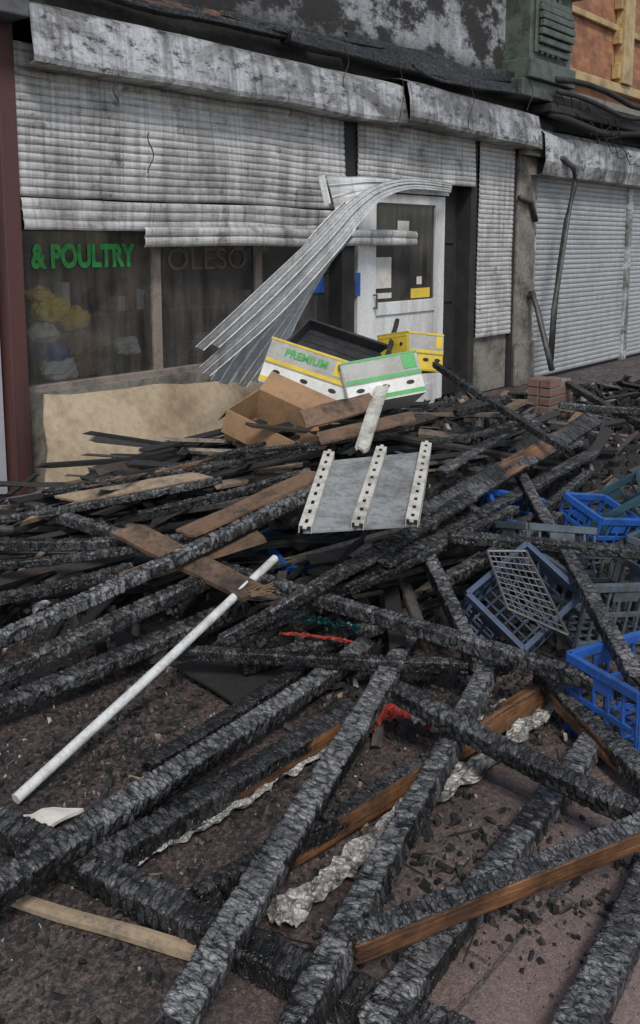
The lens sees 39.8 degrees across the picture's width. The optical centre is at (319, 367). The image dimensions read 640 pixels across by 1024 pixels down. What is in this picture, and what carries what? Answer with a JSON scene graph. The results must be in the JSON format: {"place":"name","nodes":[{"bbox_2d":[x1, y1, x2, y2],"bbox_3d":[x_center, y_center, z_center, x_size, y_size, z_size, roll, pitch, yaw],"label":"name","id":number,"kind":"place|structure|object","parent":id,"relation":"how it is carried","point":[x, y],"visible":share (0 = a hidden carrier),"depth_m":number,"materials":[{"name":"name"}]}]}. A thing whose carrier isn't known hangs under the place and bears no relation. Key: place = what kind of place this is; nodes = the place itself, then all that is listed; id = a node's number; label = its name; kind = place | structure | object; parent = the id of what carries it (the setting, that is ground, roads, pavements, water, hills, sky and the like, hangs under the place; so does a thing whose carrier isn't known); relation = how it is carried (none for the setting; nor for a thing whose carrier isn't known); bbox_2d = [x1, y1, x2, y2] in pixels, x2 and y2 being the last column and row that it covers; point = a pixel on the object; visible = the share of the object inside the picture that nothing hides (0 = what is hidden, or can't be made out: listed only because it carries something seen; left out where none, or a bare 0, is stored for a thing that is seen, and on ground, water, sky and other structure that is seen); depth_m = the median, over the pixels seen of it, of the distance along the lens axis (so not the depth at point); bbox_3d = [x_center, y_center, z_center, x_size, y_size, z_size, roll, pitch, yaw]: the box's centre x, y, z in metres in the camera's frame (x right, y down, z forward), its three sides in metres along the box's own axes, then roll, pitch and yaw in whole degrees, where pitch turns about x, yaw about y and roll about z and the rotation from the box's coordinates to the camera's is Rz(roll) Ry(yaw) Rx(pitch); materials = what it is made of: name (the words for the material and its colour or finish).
{"place":"outdoors","nodes":[
{"label":"outdoors","id":0,"kind":"place"},
{"bbox_2d":[0,600,249,718],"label":"charred beam","id":1,"kind":"structure","parent":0,"point":[76,676],"depth_m":3.17,"materials":[{"name":"black wood"}]},
{"bbox_2d":[0,355,639,1023],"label":"pavement","id":2,"kind":"structure","parent":0,"point":[508,997],"depth_m":2.28,"materials":[{"name":"stone"}]},
{"bbox_2d":[23,807,83,826],"bbox_3d":[-0.737,1.239,2.442,0.164,0.027,0.077,-3,9,-20],"label":"broken board","id":3,"kind":"object","parent":2,"relation":"on","point":[52,816],"visible":0.84,"depth_m":2.44,"materials":[{"name":"wood"}]},
{"bbox_2d":[11,894,195,960],"bbox_3d":[-0.519,1.303,2.069,0.503,0.026,0.037,3,8,19],"label":"scorched plank","id":4,"kind":"object","parent":2,"relation":"on","point":[163,943],"visible":0.89,"depth_m":2.05,"materials":[{"name":"beige wood"}]},
{"bbox_2d":[12,555,277,803],"bbox_3d":[-0.524,1.001,3.046,0.033,0.342,1.307,5,9,32],"label":"white pole","id":5,"kind":"object","parent":2,"relation":"on","point":[52,765],"visible":1,"depth_m":2.88,"materials":[{"name":"paint"}]},
{"bbox_2d":[0,636,374,912],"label":"charred beam","id":6,"kind":"structure","parent":2,"relation":"on","point":[26,871],"depth_m":2.41,"materials":[{"name":"black wood"}]},
{"bbox_2d":[88,699,357,865],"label":"charred beam","id":7,"kind":"structure","parent":2,"relation":"on","point":[135,843],"depth_m":2.48,"materials":[{"name":"black wood"}]},
{"bbox_2d":[140,666,313,772],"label":"charred beam","id":8,"kind":"structure","parent":2,"relation":"on","point":[244,705],"depth_m":2.91,"materials":[{"name":"black wood"}]},
{"bbox_2d":[0,804,475,1023],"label":"charred beam","id":9,"kind":"structure","parent":2,"relation":"on","point":[275,965],"depth_m":2.04,"materials":[{"name":"black wood"}]},
{"bbox_2d":[156,635,420,1023],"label":"charred beam","id":10,"kind":"structure","parent":9,"relation":"on","point":[191,995],"depth_m":2.08,"materials":[{"name":"black wood"}]},
{"bbox_2d":[175,646,345,703],"bbox_3d":[-0.224,1.121,3.229,0.366,0.039,0.529,-8,11,-44],"label":"dark sheet","id":11,"kind":"object","parent":2,"relation":"on","point":[231,683],"visible":0.38,"depth_m":3.20,"materials":[{"name":"black plastic"}]},
{"bbox_2d":[0,0,552,503],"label":"burnt shop","id":12,"kind":"structure","parent":2,"relation":"on","point":[206,190],"depth_m":6.82,"materials":[{"name":"metal"}]},
{"bbox_2d":[0,348,7,503],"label":"neighbour door","id":13,"kind":"structure","parent":12,"relation":"in","point":[3,468],"depth_m":5.38,"materials":[{"name":"grey paint"}]},
{"bbox_2d":[29,201,261,393],"bbox_3d":[-0.886,-1.008,6.596,0.110,2.120,3.177,7,11,41],"label":"window frame","id":14,"kind":"structure","parent":12,"relation":"in","point":[153,253],"depth_m":6.29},
{"bbox_2d":[354,123,448,401],"bbox_3d":[0.783,-0.936,8.455,0.100,2.700,1.437,7,11,41],"label":"shop door","id":15,"kind":"structure","parent":12,"relation":"in","point":[419,315],"depth_m":8.51,"materials":[{"name":"white paint"}]},
{"bbox_2d":[442,185,456,394],"bbox_3d":[1.292,-0.842,9.153,0.070,2.280,0.358,7,11,41],"label":"burnt side door","id":16,"kind":"structure","parent":12,"relation":"in","point":[451,200],"depth_m":9.18,"materials":[{"name":"black wood"}]},
{"bbox_2d":[527,290,554,370],"bbox_3d":[2.458,-0.418,9.854,0.115,0.874,0.525,-3,8,-18],"label":"broken downpipe","id":17,"kind":"object","parent":12,"relation":"attached to","point":[532,295],"visible":1,"depth_m":9.82,"materials":[{"name":"metal"}]},
{"bbox_2d":[257,530,320,574],"bbox_3d":[-0.132,0.938,4.188,0.342,0.200,0.262,12,24,-41],"label":"plastic crate","id":18,"kind":"object","parent":2,"relation":"on","point":[274,551],"visible":0.15,"depth_m":4.04,"materials":[{"name":"blue plastic"}]},
{"bbox_2d":[0,636,638,1023],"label":"paper ash","id":19,"kind":"object","parent":2,"relation":"on","point":[291,873],"visible":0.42,"depth_m":2.37},
{"bbox_2d":[1,424,637,747],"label":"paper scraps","id":20,"kind":"object","parent":2,"relation":"on","point":[377,737],"visible":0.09,"depth_m":3.20,"materials":[{"name":"paper"}]},
{"bbox_2d":[0,457,639,1023],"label":"char fragments","id":21,"kind":"object","parent":2,"relation":"on","point":[116,947],"visible":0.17,"depth_m":2.61,"materials":[{"name":"black wood"}]},
{"bbox_2d":[0,381,639,642],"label":"rubble mound","id":22,"kind":"object","parent":2,"relation":"on","point":[151,624],"visible":0.09,"depth_m":4.36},
{"bbox_2d":[43,381,262,488],"bbox_3d":[-1.019,0.401,6.013,0.300,0.641,2.088,7,11,40],"label":"leaning plywood board","id":23,"kind":"object","parent":22,"relation":"on","point":[157,412],"visible":0.52,"depth_m":5.80,"materials":[{"name":"beige wood"}]},
{"bbox_2d":[0,374,639,648],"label":"burnt lath debris","id":24,"kind":"object","parent":22,"relation":"on","point":[153,455],"visible":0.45,"depth_m":4.23,"materials":[{"name":"black wood"}]},
{"bbox_2d":[0,562,133,605],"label":"charred beam","id":25,"kind":"structure","parent":24,"relation":"on","point":[17,595],"depth_m":3.55,"materials":[{"name":"black wood"}]},
{"bbox_2d":[0,545,140,570],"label":"charred beam","id":26,"kind":"structure","parent":24,"relation":"on","point":[35,562],"depth_m":3.66,"materials":[{"name":"black wood"}]},
{"bbox_2d":[0,476,222,523],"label":"charred beam","id":27,"kind":"structure","parent":24,"relation":"on","point":[103,503],"depth_m":4.05,"materials":[{"name":"black wood"}]},
{"bbox_2d":[54,472,212,502],"bbox_3d":[-0.883,0.567,4.179,0.755,0.113,0.113,-1,8,-5],"label":"scorched plank","id":28,"kind":"object","parent":24,"relation":"on","point":[132,488],"visible":0.92,"depth_m":4.17,"materials":[{"name":"brown wood"}]},
{"bbox_2d":[79,441,266,488],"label":"charred beam","id":29,"kind":"structure","parent":24,"relation":"on","point":[106,480],"depth_m":4.35,"materials":[{"name":"black wood"}]},
{"bbox_2d":[41,446,317,494],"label":"charred beam","id":30,"kind":"structure","parent":24,"relation":"on","point":[199,468],"depth_m":4.29,"materials":[{"name":"black wood"}]},
{"bbox_2d":[240,425,414,454],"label":"charred beam","id":31,"kind":"structure","parent":30,"relation":"on","point":[377,434],"depth_m":4.36,"materials":[{"name":"brown wood"}]},
{"bbox_2d":[316,411,415,444],"bbox_3d":[0.244,0.301,4.452,0.605,0.096,0.127,-4,9,-27],"label":"scorched plank","id":32,"kind":"object","parent":31,"relation":"on","point":[345,432],"visible":0.84,"depth_m":4.42,"materials":[{"name":"brown wood"}]},
{"bbox_2d":[299,393,382,429],"bbox_3d":[0.099,0.220,4.527,0.528,0.114,0.131,-7,10,-40],"label":"scorched plank","id":33,"kind":"object","parent":32,"relation":"on","point":[327,413],"visible":0.91,"depth_m":4.50,"materials":[{"name":"brown wood"}]},
{"bbox_2d":[355,384,388,452],"bbox_3d":[0.274,0.233,4.514,0.076,0.199,0.927,1,8,10],"label":"white plank","id":34,"kind":"object","parent":33,"relation":"on","point":[369,425],"visible":0.92,"depth_m":4.42,"materials":[{"name":"wood"}]},
{"bbox_2d":[218,371,334,463],"bbox_3d":[-0.207,0.303,4.823,0.607,0.276,0.446,24,32,24],"label":"open cardboard box","id":35,"kind":"object","parent":24,"relation":"on","point":[275,399],"visible":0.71,"depth_m":4.90,"materials":[{"name":"brown cardboard"}]},
{"bbox_2d":[286,318,387,360],"bbox_3d":[0.129,-0.068,5.818,0.760,0.090,0.440,20,47,27],"label":"black plastic tray","id":36,"kind":"object","parent":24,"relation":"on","point":[314,334],"visible":0.26,"depth_m":5.97,"materials":[{"name":"black plastic"}]},
{"bbox_2d":[377,331,443,373],"bbox_3d":[0.592,-0.093,5.837,0.292,0.246,0.360,5,-5,-31],"label":"fruit carton","id":37,"kind":"object","parent":36,"relation":"on","point":[428,347],"visible":0.62,"depth_m":5.70,"materials":[{"name":"yellow cardboard"}]},
{"bbox_2d":[385,318,398,354],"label":"charred beam","id":38,"kind":"structure","parent":37,"relation":"in","point":[391,341],"depth_m":5.75,"materials":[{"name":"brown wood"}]},
{"bbox_2d":[344,505,519,594],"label":"charred beam","id":39,"kind":"structure","parent":24,"relation":"on","point":[384,573],"depth_m":3.58,"materials":[{"name":"brown wood"}]},
{"bbox_2d":[376,449,600,567],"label":"charred beam","id":40,"kind":"structure","parent":39,"relation":"on","point":[411,549],"depth_m":4.02,"materials":[{"name":"brown wood"}]},
{"bbox_2d":[448,530,639,559],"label":"charred beam","id":41,"kind":"structure","parent":39,"relation":"on","point":[595,549],"depth_m":3.60,"materials":[{"name":"brown wood"}]},
{"bbox_2d":[435,413,536,473],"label":"charred beam","id":42,"kind":"structure","parent":24,"relation":"on","point":[470,454],"depth_m":4.41,"materials":[{"name":"brown wood"}]},
{"bbox_2d":[428,421,517,444],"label":"charred beam","id":43,"kind":"structure","parent":42,"relation":"on","point":[480,433],"depth_m":4.51,"materials":[{"name":"brown wood"}]},
{"bbox_2d":[479,488,550,547],"bbox_3d":[0.932,0.750,4.210,0.322,0.200,0.262,13,25,-12],"label":"plastic crate","id":44,"kind":"object","parent":24,"relation":"on","point":[496,492],"visible":0.12,"depth_m":4.26,"materials":[{"name":"blue plastic"}]},
{"bbox_2d":[489,521,596,574],"bbox_3d":[0.961,0.779,3.832,0.362,0.200,0.302,8,-10,-21],"label":"plastic crate","id":45,"kind":"object","parent":24,"relation":"on","point":[568,533],"visible":0.33,"depth_m":3.72,"materials":[{"name":"grey plastic"}]},
{"bbox_2d":[515,469,591,533],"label":"charred beam","id":46,"kind":"structure","parent":24,"relation":"on","point":[576,483],"depth_m":4.33,"materials":[{"name":"brown wood"}]},
{"bbox_2d":[558,402,639,414],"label":"charred beam","id":47,"kind":"structure","parent":24,"relation":"on","point":[599,408],"depth_m":6.86,"materials":[{"name":"brown wood"}]},
{"bbox_2d":[559,492,639,542],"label":"plastic crate","id":48,"kind":"object","parent":24,"relation":"on","point":[582,512],"visible":0.49,"depth_m":4.06,"materials":[{"name":"blue plastic"}]},
{"bbox_2d":[565,381,639,427],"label":"charred beam","id":49,"kind":"structure","parent":24,"relation":"on","point":[592,398],"depth_m":7.27,"materials":[{"name":"brown wood"}]},
{"bbox_2d":[571,470,639,544],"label":"plastic crate","id":50,"kind":"object","parent":24,"relation":"on","point":[613,491],"visible":0.2,"depth_m":4.32,"materials":[{"name":"teal plastic"}]},
{"bbox_2d":[0,374,639,663],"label":"charred rubble","id":51,"kind":"object","parent":2,"relation":"on","point":[612,468],"visible":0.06,"depth_m":4.42,"materials":[{"name":"black wood"}]},
{"bbox_2d":[0,533,185,551],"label":"charred beam","id":52,"kind":"structure","parent":51,"relation":"on","point":[12,544],"depth_m":3.76,"materials":[{"name":"black wood"}]},
{"bbox_2d":[0,576,211,685],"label":"charred beam","id":53,"kind":"structure","parent":51,"relation":"on","point":[28,661],"depth_m":3.22,"materials":[{"name":"black wood"}]},
{"bbox_2d":[119,528,266,578],"bbox_3d":[-0.519,0.772,3.596,0.587,0.153,0.150,-2,8,-15],"label":"scorched plank","id":54,"kind":"object","parent":51,"relation":"on","point":[251,538],"visible":0.41,"depth_m":3.59,"materials":[{"name":"brown wood"}]},
{"bbox_2d":[110,525,265,601],"bbox_3d":[-0.543,0.773,3.553,0.756,0.159,0.114,6,10,35],"label":"scorched plank","id":55,"kind":"object","parent":54,"relation":"on","point":[151,542],"visible":0.84,"depth_m":3.51,"materials":[{"name":"brown wood"}]},
{"bbox_2d":[0,485,314,649],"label":"charred beam","id":56,"kind":"structure","parent":55,"relation":"on","point":[26,627],"depth_m":3.37,"materials":[{"name":"black wood"}]},
{"bbox_2d":[176,469,316,537],"bbox_3d":[-0.281,0.578,3.814,0.712,0.154,0.129,-6,10,-39],"label":"scorched plank","id":57,"kind":"object","parent":56,"relation":"on","point":[241,508],"visible":0.98,"depth_m":3.79,"materials":[{"name":"brown wood"}]},
{"bbox_2d":[138,467,309,520],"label":"charred beam","id":58,"kind":"structure","parent":57,"relation":"on","point":[205,500],"depth_m":3.99,"materials":[{"name":"black wood"}]},
{"bbox_2d":[136,730,372,865],"bbox_3d":[-0.176,1.225,2.582,0.916,0.026,0.087,-7,11,-43],"label":"crumpled foil sheet","id":59,"kind":"object","parent":51,"relation":"on","point":[248,801],"visible":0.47,"depth_m":2.50,"materials":[{"name":"silver metal"}]},
{"bbox_2d":[247,582,275,596],"bbox_3d":[-0.224,0.839,3.337,0.109,0.033,0.097,0,8,0],"label":"splintered wood","id":60,"kind":"object","parent":51,"relation":"on","point":[261,591],"visible":1,"depth_m":3.34,"materials":[{"name":"brown wood"}]},
{"bbox_2d":[217,564,348,647],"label":"charred beam","id":61,"kind":"structure","parent":51,"relation":"on","point":[281,608],"depth_m":3.26,"materials":[{"name":"black wood"}]},
{"bbox_2d":[258,336,349,399],"bbox_3d":[-0.012,0.059,5.158,0.552,0.266,0.402,18,-4,21],"label":"fruit carton","id":62,"kind":"object","parent":51,"relation":"on","point":[317,371],"visible":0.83,"depth_m":4.99,"materials":[{"name":"white cardboard"}]},
{"bbox_2d":[279,630,352,642],"bbox_3d":[-0.015,1.025,3.358,0.284,0.036,0.034,1,8,7],"label":"red cloth","id":63,"kind":"object","parent":51,"relation":"on","point":[340,640],"visible":0.98,"depth_m":3.35,"materials":[{"name":"fabric"}]},
{"bbox_2d":[264,565,382,631],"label":"charred beam","id":64,"kind":"structure","parent":51,"relation":"on","point":[301,611],"depth_m":3.38,"materials":[{"name":"brown wood"}]},
{"bbox_2d":[299,615,360,630],"bbox_3d":[0.026,0.993,3.440,0.272,0.041,0.070,2,8,17],"label":"teal plastic bag","id":65,"kind":"object","parent":51,"relation":"on","point":[327,621],"visible":0.78,"depth_m":3.43,"materials":[{"name":"teal plastic"}]},
{"bbox_2d":[24,501,639,704],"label":"charred beam","id":66,"kind":"structure","parent":51,"relation":"on","point":[520,659],"depth_m":3.13,"materials":[{"name":"black wood"}]},
{"bbox_2d":[238,598,441,674],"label":"charred beam","id":67,"kind":"structure","parent":51,"relation":"on","point":[427,608],"depth_m":3.42,"materials":[{"name":"black wood"}]},
{"bbox_2d":[175,645,510,675],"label":"charred beam","id":68,"kind":"structure","parent":51,"relation":"on","point":[370,663],"depth_m":3.12,"materials":[{"name":"brown wood"}]},
{"bbox_2d":[298,440,431,533],"bbox_3d":[0.200,0.473,3.633,0.460,0.148,1.011,1,8,10],"label":"slotted steel shelf","id":69,"kind":"object","parent":51,"relation":"on","point":[383,490],"visible":1,"depth_m":3.54,"materials":[{"name":"grey metal"}]},
{"bbox_2d":[337,350,425,415],"bbox_3d":[0.321,0.105,5.057,0.452,0.246,0.380,-10,-14,-13],"label":"fruit carton","id":70,"kind":"object","parent":51,"relation":"on","point":[400,374],"visible":0.73,"depth_m":4.89,"materials":[{"name":"white cardboard"}]},
{"bbox_2d":[279,665,495,1023],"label":"charred beam","id":71,"kind":"structure","parent":51,"relation":"on","point":[319,985],"depth_m":2.06,"materials":[{"name":"brown wood"}]},
{"bbox_2d":[412,533,486,671],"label":"charred beam","id":72,"kind":"structure","parent":71,"relation":"on","point":[454,613],"depth_m":3.35,"materials":[{"name":"brown wood"}]},
{"bbox_2d":[445,511,565,586],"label":"charred beam","id":73,"kind":"structure","parent":72,"relation":"on","point":[469,568],"depth_m":3.67,"materials":[{"name":"brown wood"}]},
{"bbox_2d":[390,681,639,820],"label":"charred beam","id":74,"kind":"structure","parent":71,"relation":"on","point":[599,797],"depth_m":2.47,"materials":[{"name":"brown wood"}]},
{"bbox_2d":[320,492,477,583],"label":"charred beam","id":75,"kind":"structure","parent":51,"relation":"on","point":[375,552],"depth_m":3.62,"materials":[{"name":"brown wood"}]},
{"bbox_2d":[421,412,602,517],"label":"charred beam","id":76,"kind":"structure","parent":75,"relation":"on","point":[492,477],"depth_m":4.36,"materials":[{"name":"brown wood"}]},
{"bbox_2d":[432,362,570,453],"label":"charred beam","id":77,"kind":"structure","parent":76,"relation":"on","point":[531,428],"depth_m":4.81,"materials":[{"name":"brown wood"}]},
{"bbox_2d":[453,395,511,416],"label":"charred beam","id":78,"kind":"structure","parent":77,"relation":"on","point":[477,408],"depth_m":4.86,"materials":[{"name":"brown wood"}]},
{"bbox_2d":[467,439,586,473],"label":"charred beam","id":79,"kind":"structure","parent":76,"relation":"on","point":[575,444],"depth_m":4.41,"materials":[{"name":"brown wood"}]},
{"bbox_2d":[373,703,431,730],"bbox_3d":[0.265,1.136,2.890,0.247,0.049,0.130,0,8,0],"label":"red cloth","id":80,"kind":"object","parent":51,"relation":"on","point":[389,712],"visible":0.32,"depth_m":2.88,"materials":[{"name":"red fabric"}]},
{"bbox_2d":[411,698,506,725],"bbox_3d":[0.477,1.126,2.853,0.368,0.046,0.133,-3,8,-18],"label":"crumpled foil sheet","id":81,"kind":"object","parent":51,"relation":"on","point":[414,719],"visible":0.27,"depth_m":2.83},
{"bbox_2d":[344,811,639,964],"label":"charred beam","id":82,"kind":"structure","parent":51,"relation":"on","point":[391,930],"depth_m":1.96,"materials":[{"name":"brown wood"}]},
{"bbox_2d":[514,471,639,688],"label":"charred beam","id":83,"kind":"structure","parent":51,"relation":"on","point":[627,664],"depth_m":3.19,"materials":[{"name":"brown wood"}]},
{"bbox_2d":[467,504,561,564],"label":"charred beam","id":84,"kind":"structure","parent":83,"relation":"on","point":[474,509],"depth_m":3.95,"materials":[{"name":"brown wood"}]},
{"bbox_2d":[532,674,639,796],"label":"charred beam","id":85,"kind":"structure","parent":51,"relation":"on","point":[618,754],"depth_m":2.75,"materials":[{"name":"black wood"}]},
{"bbox_2d":[0,462,639,1023],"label":"charred splinters","id":86,"kind":"object","parent":2,"relation":"on","point":[278,782],"visible":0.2,"depth_m":2.77,"materials":[{"name":"black wood"}]},
{"bbox_2d":[188,683,548,907],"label":"charred beam","id":87,"kind":"structure","parent":2,"relation":"on","point":[360,809],"depth_m":2.44,"materials":[{"name":"brown wood"}]},
{"bbox_2d":[265,703,553,926],"bbox_3d":[0.353,1.219,2.567,0.117,0.048,1.384,7,11,43],"label":"crumpled foil sheet","id":88,"kind":"object","parent":2,"relation":"on","point":[291,906],"visible":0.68,"depth_m":2.29,"materials":[{"name":"silver metal"}]},
{"bbox_2d":[357,707,620,1023],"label":"charred beam","id":89,"kind":"structure","parent":2,"relation":"on","point":[419,970],"depth_m":2.01,"materials":[{"name":"black wood"}]},
{"bbox_2d":[460,541,580,670],"bbox_3d":[0.766,0.937,3.445,0.382,0.240,0.302,-30,59,-32],"label":"plastic crate","id":90,"kind":"object","parent":2,"relation":"on","point":[493,625],"visible":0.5,"depth_m":3.46,"materials":[{"name":"plastic"}]},
{"bbox_2d":[486,549,569,636],"bbox_3d":[0.765,0.838,3.306,0.167,0.230,0.345,-3,9,-20],"label":"wire rack","id":91,"kind":"object","parent":90,"relation":"in","point":[543,586],"visible":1,"depth_m":3.32,"materials":[{"name":"grey metal"}]},
{"bbox_2d":[499,0,639,376],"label":"brick terrace shop","id":92,"kind":"structure","parent":2,"relation":"on","point":[580,59],"depth_m":10.94,"materials":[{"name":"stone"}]},
{"bbox_2d":[526,551,639,647],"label":"plastic crate","id":93,"kind":"object","parent":2,"relation":"on","point":[629,593],"visible":0.48,"depth_m":3.49,"materials":[{"name":"plastic"}]},
{"bbox_2d":[551,856,639,1023],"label":"charred beam","id":94,"kind":"structure","parent":2,"relation":"on","point":[595,992],"depth_m":1.89,"materials":[{"name":"black wood"}]},
{"bbox_2d":[563,630,639,752],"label":"plastic crate","id":95,"kind":"object","parent":2,"relation":"on","point":[606,684],"visible":0.56,"depth_m":2.81,"materials":[{"name":"blue plastic"}]},
{"bbox_2d":[621,528,639,564],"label":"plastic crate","id":96,"kind":"object","parent":2,"relation":"on","point":[633,538],"visible":0.29,"depth_m":4.01,"materials":[{"name":"plastic"}]},
{"bbox_2d":[396,353,639,409],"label":"ground","id":97,"kind":"structure","parent":0,"point":[573,369],"depth_m":12.13,"materials":[{"name":"concrete"}]},
{"bbox_2d":[527,376,572,420],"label":"burnt brick pier","id":98,"kind":"structure","parent":0,"point":[547,394],"depth_m":7.52,"materials":[{"name":"red brick"}]},
{"bbox_2d":[620,486,634,498],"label":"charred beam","id":99,"kind":"structure","parent":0,"point":[627,492],"depth_m":4.89,"materials":[{"name":"black wood"}]}
]}

